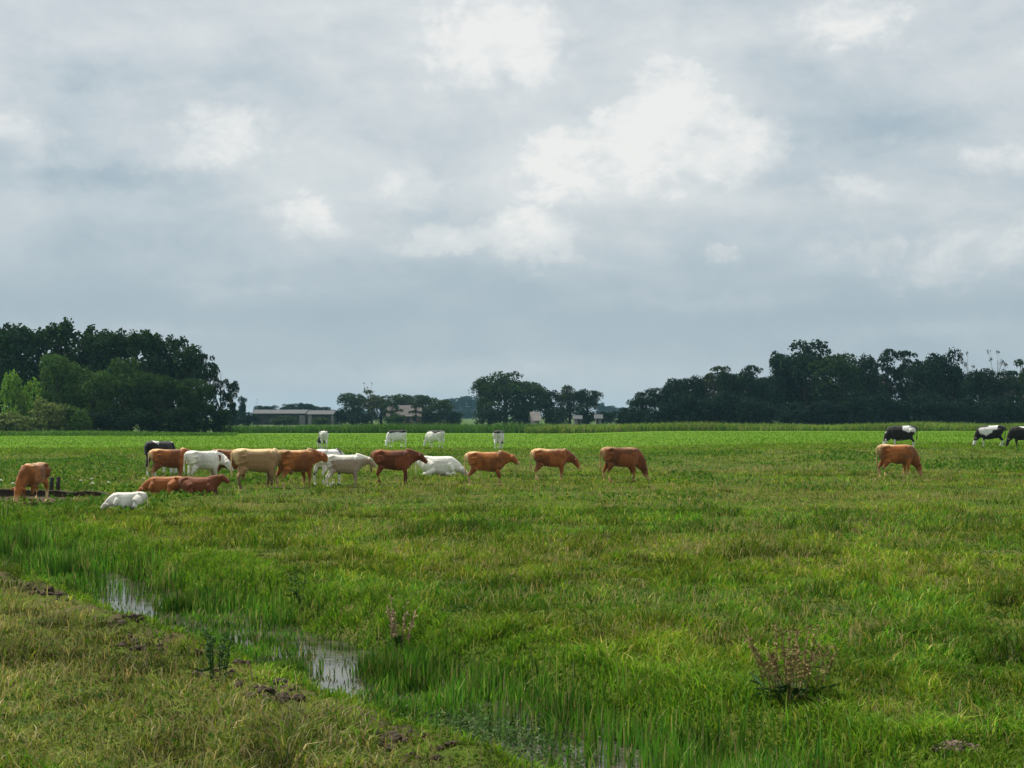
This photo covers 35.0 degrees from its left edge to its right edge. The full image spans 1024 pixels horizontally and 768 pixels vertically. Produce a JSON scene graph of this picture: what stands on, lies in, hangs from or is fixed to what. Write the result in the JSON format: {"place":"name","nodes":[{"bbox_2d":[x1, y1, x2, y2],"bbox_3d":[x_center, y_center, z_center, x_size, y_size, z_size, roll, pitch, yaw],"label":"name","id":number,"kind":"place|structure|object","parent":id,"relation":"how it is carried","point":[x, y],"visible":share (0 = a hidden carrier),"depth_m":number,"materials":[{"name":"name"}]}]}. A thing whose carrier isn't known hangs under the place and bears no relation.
{"place":"outdoors","nodes":[
{"label":"outdoors","id":0,"kind":"place"},
{"bbox_2d":[215,421,548,432],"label":"rough bank","id":1,"kind":"structure","parent":0,"point":[510,427],"depth_m":237.03,"materials":[{"name":"green plant"}]},
{"bbox_2d":[30,553,750,767],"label":"ditch water","id":2,"kind":"structure","parent":0,"point":[331,657],"depth_m":19.91,"materials":[{"name":"grey liquid"}]},
{"bbox_2d":[0,496,950,767],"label":"ditch reeds","id":3,"kind":"object","parent":2,"relation":"on","point":[404,670],"visible":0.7,"depth_m":17.70,"materials":[{"name":"green plant"}]},
{"bbox_2d":[325,687,646,767],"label":"water weed","id":4,"kind":"object","parent":2,"relation":"on","point":[490,730],"visible":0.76,"depth_m":15.09,"materials":[{"name":"green plant"}]},
{"bbox_2d":[0,417,1023,767],"bbox_3d":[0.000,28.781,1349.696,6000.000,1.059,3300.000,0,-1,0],"label":"ground","id":5,"kind":"structure","parent":0,"point":[452,751],"depth_m":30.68,"materials":[{"name":"green plant"}]},
{"bbox_2d":[0,411,37,431],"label":"bush","id":6,"kind":"object","parent":5,"relation":"on","point":[8,420],"visible":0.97,"depth_m":209.79,"materials":[{"name":"green plant"}]},
{"bbox_2d":[0,323,41,416],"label":"deciduous tree","id":7,"kind":"object","parent":5,"relation":"on","point":[15,349],"visible":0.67,"depth_m":239.20,"materials":[{"name":"green plant"}]},
{"bbox_2d":[0,369,41,430],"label":"deciduous tree","id":8,"kind":"object","parent":5,"relation":"on","point":[14,399],"visible":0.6,"depth_m":218.05,"materials":[{"name":"green plant"}]},
{"bbox_2d":[10,462,51,503],"bbox_3d":[-14.119,2.917,47.737,0.732,1.213,1.788,0,-1,8],"label":"cow","id":9,"kind":"object","parent":5,"relation":"on","point":[33,476],"visible":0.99,"depth_m":47.37},
{"bbox_2d":[19,326,48,413],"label":"deciduous tree","id":10,"kind":"object","parent":5,"relation":"on","point":[37,355],"visible":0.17,"depth_m":248.52,"materials":[{"name":"green plant"}]},
{"bbox_2d":[21,397,69,431],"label":"bush","id":11,"kind":"object","parent":5,"relation":"on","point":[52,412],"visible":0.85,"depth_m":214.87,"materials":[{"name":"green plant"}]},
{"bbox_2d":[0,489,109,496],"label":"earth bank","id":12,"kind":"structure","parent":5,"relation":"on","point":[40,493],"depth_m":52.03,"materials":[{"name":"soil"}]},
{"bbox_2d":[31,317,81,421],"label":"deciduous tree","id":13,"kind":"object","parent":5,"relation":"on","point":[60,334],"visible":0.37,"depth_m":242.70,"materials":[{"name":"green plant"}]},
{"bbox_2d":[35,352,80,430],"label":"deciduous tree","id":14,"kind":"object","parent":5,"relation":"on","point":[56,368],"visible":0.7,"depth_m":224.63,"materials":[{"name":"green plant"}]},
{"bbox_2d":[59,404,92,431],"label":"bush","id":15,"kind":"object","parent":5,"relation":"on","point":[81,421],"visible":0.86,"depth_m":216.16,"materials":[{"name":"green plant"}]},
{"bbox_2d":[66,324,109,408],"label":"deciduous tree","id":16,"kind":"object","parent":5,"relation":"on","point":[84,360],"visible":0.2,"depth_m":248.55,"materials":[{"name":"green plant"}]},
{"bbox_2d":[63,365,116,430],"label":"deciduous tree","id":17,"kind":"object","parent":5,"relation":"on","point":[90,387],"visible":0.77,"depth_m":224.96,"materials":[{"name":"green plant"}]},
{"bbox_2d":[80,329,127,430],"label":"deciduous tree","id":18,"kind":"object","parent":5,"relation":"on","point":[102,350],"visible":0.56,"depth_m":240.94,"materials":[{"name":"green plant"}]},
{"bbox_2d":[88,406,131,431],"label":"bush","id":19,"kind":"object","parent":5,"relation":"on","point":[101,419],"visible":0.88,"depth_m":220.80,"materials":[{"name":"green plant"}]},
{"bbox_2d":[0,429,237,435],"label":"rough fringe","id":20,"kind":"object","parent":5,"relation":"on","point":[75,433],"visible":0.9,"depth_m":205.74,"materials":[{"name":"green plant"}]},
{"bbox_2d":[101,492,147,509],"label":"cow","id":21,"kind":"object","parent":5,"relation":"on","point":[133,500],"visible":0.78,"depth_m":44.75},
{"bbox_2d":[103,356,148,429],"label":"deciduous tree","id":22,"kind":"object","parent":5,"relation":"on","point":[124,381],"visible":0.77,"depth_m":226.56,"materials":[{"name":"green plant"}]},
{"bbox_2d":[114,328,149,424],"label":"deciduous tree","id":23,"kind":"object","parent":5,"relation":"on","point":[124,353],"visible":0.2,"depth_m":244.21,"materials":[{"name":"green plant"}]},
{"bbox_2d":[114,409,164,431],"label":"bush","id":24,"kind":"object","parent":5,"relation":"on","point":[143,419],"visible":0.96,"depth_m":221.42,"materials":[{"name":"green plant"}]},
{"bbox_2d":[126,329,175,431],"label":"deciduous tree","id":25,"kind":"object","parent":5,"relation":"on","point":[149,344],"visible":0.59,"depth_m":239.30,"materials":[{"name":"green plant"}]},
{"bbox_2d":[136,476,181,494],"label":"cow","id":26,"kind":"object","parent":5,"relation":"on","point":[159,484],"visible":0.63,"depth_m":53.41},
{"bbox_2d":[144,441,176,476],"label":"cow","id":27,"kind":"object","parent":5,"relation":"on","point":[151,445],"visible":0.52,"depth_m":68.43},
{"bbox_2d":[148,447,191,476],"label":"cow","id":28,"kind":"object","parent":5,"relation":"on","point":[170,458],"visible":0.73,"depth_m":63.38},
{"bbox_2d":[153,332,189,430],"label":"deciduous tree","id":29,"kind":"object","parent":5,"relation":"on","point":[168,355],"visible":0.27,"depth_m":242.78,"materials":[{"name":"green plant"}]},
{"bbox_2d":[156,406,205,432],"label":"bush","id":30,"kind":"object","parent":5,"relation":"on","point":[177,417],"visible":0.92,"depth_m":221.89,"materials":[{"name":"green plant"}]},
{"bbox_2d":[171,344,207,419],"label":"deciduous tree","id":31,"kind":"object","parent":5,"relation":"on","point":[189,365],"visible":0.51,"depth_m":239.04,"materials":[{"name":"green plant"}]},
{"bbox_2d":[171,378,215,431],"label":"deciduous tree","id":32,"kind":"object","parent":5,"relation":"on","point":[189,385],"visible":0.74,"depth_m":225.19,"materials":[{"name":"green plant"}]},
{"bbox_2d":[178,474,229,495],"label":"cow","id":33,"kind":"object","parent":5,"relation":"on","point":[189,484],"visible":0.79,"depth_m":52.78},
{"bbox_2d":[191,353,217,430],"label":"deciduous tree","id":34,"kind":"object","parent":5,"relation":"on","point":[207,374],"visible":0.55,"depth_m":235.78,"materials":[{"name":"green plant"}]},
{"bbox_2d":[183,450,233,476],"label":"cow","id":35,"kind":"object","parent":5,"relation":"on","point":[203,460],"visible":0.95,"depth_m":61.66},
{"bbox_2d":[197,404,231,432],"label":"bush","id":36,"kind":"object","parent":5,"relation":"on","point":[218,419],"visible":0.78,"depth_m":227.24,"materials":[{"name":"green plant"}]},
{"bbox_2d":[192,628,241,681],"bbox_3d":[-2.901,2.696,16.038,0.461,0.542,0.502,1,-1,-38],"label":"thistle","id":37,"kind":"object","parent":5,"relation":"on","point":[209,645],"visible":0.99,"depth_m":15.94,"materials":[{"name":"green plant"}]},
{"bbox_2d":[205,366,235,429],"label":"deciduous tree","id":38,"kind":"object","parent":5,"relation":"on","point":[219,385],"visible":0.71,"depth_m":232.76,"materials":[{"name":"green plant"}]},
{"bbox_2d":[219,380,239,431],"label":"deciduous tree","id":39,"kind":"object","parent":5,"relation":"on","point":[231,405],"visible":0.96,"depth_m":230.85,"materials":[{"name":"green plant"}]},
{"bbox_2d":[24,580,456,767],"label":"earth clods","id":40,"kind":"object","parent":5,"relation":"on","point":[397,737],"visible":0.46,"depth_m":15.37,"materials":[{"name":"soil"}]},
{"bbox_2d":[231,448,292,488],"bbox_3d":[-8.786,2.986,57.196,2.290,1.470,0.860,0,-1,-22],"label":"cow","id":41,"kind":"object","parent":5,"relation":"on","point":[259,460],"visible":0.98,"depth_m":56.85},
{"bbox_2d":[251,410,308,424],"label":"farm shed","id":42,"kind":"structure","parent":5,"relation":"on","point":[266,416],"depth_m":445.91,"materials":[{"name":"grey metal"}]},
{"bbox_2d":[274,448,327,487],"bbox_3d":[-7.529,3.006,57.915,2.158,1.458,0.853,1,-1,-33],"label":"cow","id":43,"kind":"object","parent":5,"relation":"on","point":[303,462],"visible":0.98,"depth_m":57.66},
{"bbox_2d":[306,410,337,424],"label":"farm shed","id":44,"kind":"structure","parent":5,"relation":"on","point":[328,414],"depth_m":442.42,"materials":[{"name":"grey metal"}]},
{"bbox_2d":[313,448,344,485],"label":"cow","id":45,"kind":"object","parent":5,"relation":"on","point":[318,465],"visible":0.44,"depth_m":59.51},
{"bbox_2d":[322,453,375,486],"bbox_3d":[-5.861,3.116,58.500,1.943,1.259,0.697,0,-1,-12],"label":"cow","id":46,"kind":"object","parent":5,"relation":"on","point":[350,464],"visible":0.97,"depth_m":58.28},
{"bbox_2d":[337,392,367,424],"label":"deciduous tree","id":47,"kind":"object","parent":5,"relation":"on","point":[351,400],"visible":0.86,"depth_m":430.48,"materials":[{"name":"green plant"}]},
{"bbox_2d":[357,390,387,423],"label":"deciduous tree","id":48,"kind":"object","parent":5,"relation":"on","point":[372,400],"visible":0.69,"depth_m":439.79,"materials":[{"name":"green plant"}]},
{"bbox_2d":[370,448,427,483],"bbox_3d":[-4.241,3.113,61.019,2.162,1.402,0.776,0,-1,-4],"label":"cow","id":49,"kind":"object","parent":5,"relation":"on","point":[401,460],"visible":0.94,"depth_m":60.78},
{"bbox_2d":[383,594,420,648],"bbox_3d":[-1.384,3.020,20.359,0.501,0.724,0.545,0,-1,0],"label":"dock plant","id":50,"kind":"object","parent":5,"relation":"on","point":[395,634],"visible":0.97,"depth_m":20.35,"materials":[{"name":"brown plant"}]},
{"bbox_2d":[422,397,455,423],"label":"deciduous tree","id":51,"kind":"object","parent":5,"relation":"on","point":[440,406],"visible":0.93,"depth_m":429.27,"materials":[{"name":"green plant"}]},
{"bbox_2d":[415,456,467,474],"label":"cow","id":52,"kind":"object","parent":5,"relation":"on","point":[446,465],"visible":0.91,"depth_m":69.67},
{"bbox_2d":[468,375,502,422],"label":"deciduous tree","id":53,"kind":"object","parent":5,"relation":"on","point":[479,382],"visible":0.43,"depth_m":412.35,"materials":[{"name":"green plant"}]},
{"bbox_2d":[474,409,502,425],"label":"bush","id":54,"kind":"object","parent":5,"relation":"on","point":[489,415],"visible":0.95,"depth_m":402.43,"materials":[{"name":"green plant"}]},
{"bbox_2d":[464,450,519,485],"bbox_3d":[-0.744,3.122,60.202,2.074,1.345,0.744,0,-1,-6],"label":"cow","id":55,"kind":"object","parent":5,"relation":"on","point":[496,462],"visible":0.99,"depth_m":59.97},
{"bbox_2d":[476,371,534,424],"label":"deciduous tree","id":56,"kind":"object","parent":5,"relation":"on","point":[509,390],"visible":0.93,"depth_m":407.34,"materials":[{"name":"green plant"}]},
{"bbox_2d":[0,502,1023,767],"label":"bank sedge","id":57,"kind":"object","parent":5,"relation":"on","point":[880,742],"visible":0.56,"depth_m":16.67,"materials":[{"name":"green plant"}]},
{"bbox_2d":[0,446,1023,525],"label":"field weeds","id":58,"kind":"object","parent":5,"relation":"on","point":[939,464],"visible":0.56,"depth_m":71.46,"materials":[{"name":"green plant"}]},
{"bbox_2d":[506,405,529,425],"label":"bush","id":59,"kind":"object","parent":5,"relation":"on","point":[518,414],"visible":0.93,"depth_m":402.99,"materials":[{"name":"green plant"}]},
{"bbox_2d":[515,380,547,425],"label":"deciduous tree","id":60,"kind":"object","parent":5,"relation":"on","point":[539,389],"visible":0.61,"depth_m":409.63,"materials":[{"name":"green plant"}]},
{"bbox_2d":[530,448,580,480],"bbox_3d":[1.708,3.157,63.646,2.020,1.290,0.736,0,-1,-8],"label":"cow","id":61,"kind":"object","parent":5,"relation":"on","point":[559,458],"visible":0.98,"depth_m":63.42},
{"bbox_2d":[543,407,569,424],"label":"bush","id":62,"kind":"object","parent":5,"relation":"on","point":[557,416],"visible":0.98,"depth_m":404.90,"materials":[{"name":"green plant"}]},
{"bbox_2d":[552,384,579,424],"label":"deciduous tree","id":63,"kind":"object","parent":5,"relation":"on","point":[563,401],"visible":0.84,"depth_m":416.08,"materials":[{"name":"green plant"}]},
{"bbox_2d":[571,388,602,422],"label":"deciduous tree","id":64,"kind":"object","parent":5,"relation":"on","point":[586,400],"visible":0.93,"depth_m":412.66,"materials":[{"name":"green plant"}]},
{"bbox_2d":[599,447,648,481],"bbox_3d":[4.348,3.112,62.775,2.046,1.379,0.792,0,-1,-18],"label":"cow","id":65,"kind":"object","parent":5,"relation":"on","point":[631,458],"visible":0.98,"depth_m":62.55},
{"bbox_2d":[609,408,644,424],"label":"bush","id":66,"kind":"object","parent":5,"relation":"on","point":[631,415],"visible":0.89,"depth_m":317.50,"materials":[{"name":"green plant"}]},
{"bbox_2d":[626,391,657,419],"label":"deciduous tree","id":67,"kind":"object","parent":5,"relation":"on","point":[641,401],"visible":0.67,"depth_m":324.68,"materials":[{"name":"green plant"}]},
{"bbox_2d":[644,386,676,422],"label":"deciduous tree","id":68,"kind":"object","parent":5,"relation":"on","point":[665,391],"visible":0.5,"depth_m":328.91,"materials":[{"name":"green plant"}]},
{"bbox_2d":[655,391,699,423],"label":"bush","id":69,"kind":"object","parent":5,"relation":"on","point":[671,408],"visible":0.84,"depth_m":316.23,"materials":[{"name":"green plant"}]},
{"bbox_2d":[681,374,709,401],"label":"deciduous tree","id":70,"kind":"object","parent":5,"relation":"on","point":[696,390],"visible":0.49,"depth_m":334.63,"materials":[{"name":"green plant"}]},
{"bbox_2d":[677,393,715,423],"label":"bush","id":71,"kind":"object","parent":5,"relation":"on","point":[700,409],"visible":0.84,"depth_m":315.38,"materials":[{"name":"green plant"}]},
{"bbox_2d":[698,365,730,398],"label":"deciduous tree","id":72,"kind":"object","parent":5,"relation":"on","point":[717,369],"visible":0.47,"depth_m":333.88,"materials":[{"name":"green plant"}]},
{"bbox_2d":[708,391,744,423],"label":"bush","id":73,"kind":"object","parent":5,"relation":"on","point":[723,409],"visible":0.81,"depth_m":317.96,"materials":[{"name":"green plant"}]},
{"bbox_2d":[711,371,749,418],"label":"deciduous tree","id":74,"kind":"object","parent":5,"relation":"on","point":[727,382],"visible":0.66,"depth_m":327.24,"materials":[{"name":"green plant"}]},
{"bbox_2d":[730,395,772,424],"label":"bush","id":75,"kind":"object","parent":5,"relation":"on","point":[749,408],"visible":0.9,"depth_m":314.94,"materials":[{"name":"green plant"}]},
{"bbox_2d":[743,377,784,420],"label":"deciduous tree","id":76,"kind":"object","parent":5,"relation":"on","point":[765,390],"visible":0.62,"depth_m":325.04,"materials":[{"name":"green plant"}]},
{"bbox_2d":[521,421,1023,432],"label":"reed belt","id":77,"kind":"object","parent":5,"relation":"on","point":[719,426],"visible":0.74,"depth_m":232.72,"materials":[{"name":"green plant"}]},
{"bbox_2d":[767,350,800,421],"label":"deciduous tree","id":78,"kind":"object","parent":5,"relation":"on","point":[781,383],"visible":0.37,"depth_m":340.67,"materials":[{"name":"green plant"}]},
{"bbox_2d":[742,621,838,705],"bbox_3d":[2.568,2.535,14.873,0.936,0.821,0.868,0,-1,0],"label":"dock plant","id":79,"kind":"object","parent":5,"relation":"on","point":[791,690],"visible":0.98,"depth_m":14.76,"materials":[{"name":"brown plant"}]},
{"bbox_2d":[774,400,818,424],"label":"bush","id":80,"kind":"object","parent":5,"relation":"on","point":[793,411],"visible":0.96,"depth_m":313.88,"materials":[{"name":"green plant"}]},
{"bbox_2d":[769,339,842,406],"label":"deciduous tree","id":81,"kind":"object","parent":5,"relation":"on","point":[799,367],"visible":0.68,"depth_m":338.81,"materials":[{"name":"green plant"}]},
{"bbox_2d":[796,400,836,425],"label":"bush","id":82,"kind":"object","parent":5,"relation":"on","point":[817,407],"visible":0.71,"depth_m":315.31,"materials":[{"name":"green plant"}]},
{"bbox_2d":[812,400,850,424],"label":"bush","id":83,"kind":"object","parent":5,"relation":"on","point":[835,411],"visible":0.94,"depth_m":314.71,"materials":[{"name":"green plant"}]},
{"bbox_2d":[807,353,869,423],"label":"deciduous tree","id":84,"kind":"object","parent":5,"relation":"on","point":[839,368],"visible":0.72,"depth_m":328.36,"materials":[{"name":"green plant"}]},
{"bbox_2d":[837,390,867,424],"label":"bush","id":85,"kind":"object","parent":5,"relation":"on","point":[851,401],"visible":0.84,"depth_m":315.00,"materials":[{"name":"green plant"}]},
{"bbox_2d":[845,353,888,415],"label":"deciduous tree","id":86,"kind":"object","parent":5,"relation":"on","point":[868,379],"visible":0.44,"depth_m":335.83,"materials":[{"name":"green plant"}]},
{"bbox_2d":[853,390,889,424],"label":"bush","id":87,"kind":"object","parent":5,"relation":"on","point":[872,405],"visible":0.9,"depth_m":313.56,"materials":[{"name":"green plant"}]},
{"bbox_2d":[871,348,910,409],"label":"deciduous tree","id":88,"kind":"object","parent":5,"relation":"on","point":[888,369],"visible":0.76,"depth_m":340.59,"materials":[{"name":"green plant"}]},
{"bbox_2d":[877,396,913,423],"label":"bush","id":89,"kind":"object","parent":5,"relation":"on","point":[898,413],"visible":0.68,"depth_m":315.16,"materials":[{"name":"green plant"}]},
{"bbox_2d":[876,444,922,477],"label":"cow","id":90,"kind":"object","parent":5,"relation":"on","point":[905,455],"visible":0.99,"depth_m":66.76},
{"bbox_2d":[883,425,916,446],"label":"cow","id":91,"kind":"object","parent":5,"relation":"on","point":[897,433],"visible":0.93,"depth_m":109.67},
{"bbox_2d":[891,350,922,401],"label":"deciduous tree","id":92,"kind":"object","parent":5,"relation":"on","point":[904,361],"visible":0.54,"depth_m":341.94,"materials":[{"name":"green plant"}]},
{"bbox_2d":[896,393,936,422],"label":"bush","id":93,"kind":"object","parent":5,"relation":"on","point":[920,408],"visible":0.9,"depth_m":314.65,"materials":[{"name":"green plant"}]},
{"bbox_2d":[904,358,945,412],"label":"deciduous tree","id":94,"kind":"object","parent":5,"relation":"on","point":[920,377],"visible":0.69,"depth_m":333.12,"materials":[{"name":"green plant"}]},
{"bbox_2d":[925,347,967,424],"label":"deciduous tree","id":95,"kind":"object","parent":5,"relation":"on","point":[955,373],"visible":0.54,"depth_m":336.50,"materials":[{"name":"green plant"}]},
{"bbox_2d":[931,398,968,423],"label":"bush","id":96,"kind":"object","parent":5,"relation":"on","point":[952,411],"visible":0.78,"depth_m":315.01,"materials":[{"name":"green plant"}]},
{"bbox_2d":[951,395,983,424],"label":"bush","id":97,"kind":"object","parent":5,"relation":"on","point":[975,410],"visible":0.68,"depth_m":317.54,"materials":[{"name":"green plant"}]},
{"bbox_2d":[960,368,1001,422],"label":"deciduous tree","id":98,"kind":"object","parent":5,"relation":"on","point":[974,383],"visible":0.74,"depth_m":330.22,"materials":[{"name":"green plant"}]},
{"bbox_2d":[973,425,1005,445],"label":"cow","id":99,"kind":"object","parent":5,"relation":"on","point":[984,432],"visible":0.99,"depth_m":116.68},
{"bbox_2d":[978,397,1020,424],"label":"bush","id":100,"kind":"object","parent":5,"relation":"on","point":[988,409],"visible":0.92,"depth_m":315.05,"materials":[{"name":"green plant"}]},
{"bbox_2d":[985,370,1023,402],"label":"deciduous tree","id":101,"kind":"object","parent":5,"relation":"on","point":[1002,381],"visible":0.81,"depth_m":328.82,"materials":[{"name":"green plant"}]},
{"bbox_2d":[988,396,1023,424],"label":"bush","id":102,"kind":"object","parent":5,"relation":"on","point":[1012,406],"visible":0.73,"depth_m":314.51,"materials":[{"name":"green plant"}]},
{"bbox_2d":[1007,358,1023,422],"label":"deciduous tree","id":103,"kind":"object","parent":5,"relation":"on","point":[1020,379],"visible":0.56,"depth_m":336.73,"materials":[{"name":"green plant"}]},
{"bbox_2d":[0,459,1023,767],"bbox_3d":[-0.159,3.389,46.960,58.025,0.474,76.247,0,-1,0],"label":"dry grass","id":104,"kind":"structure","parent":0,"point":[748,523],"depth_m":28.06,"materials":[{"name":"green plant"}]},
{"bbox_2d":[0,431,1023,453],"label":"lush grass","id":105,"kind":"structure","parent":0,"point":[356,437],"depth_m":150.85,"materials":[{"name":"green plant"}]},
{"bbox_2d":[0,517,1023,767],"bbox_3d":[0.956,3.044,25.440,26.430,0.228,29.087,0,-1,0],"label":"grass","id":106,"kind":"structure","parent":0,"point":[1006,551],"depth_m":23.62,"materials":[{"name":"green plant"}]},
{"bbox_2d":[0,0,1023,416],"label":"sky","id":107,"kind":"structure","parent":0,"point":[326,199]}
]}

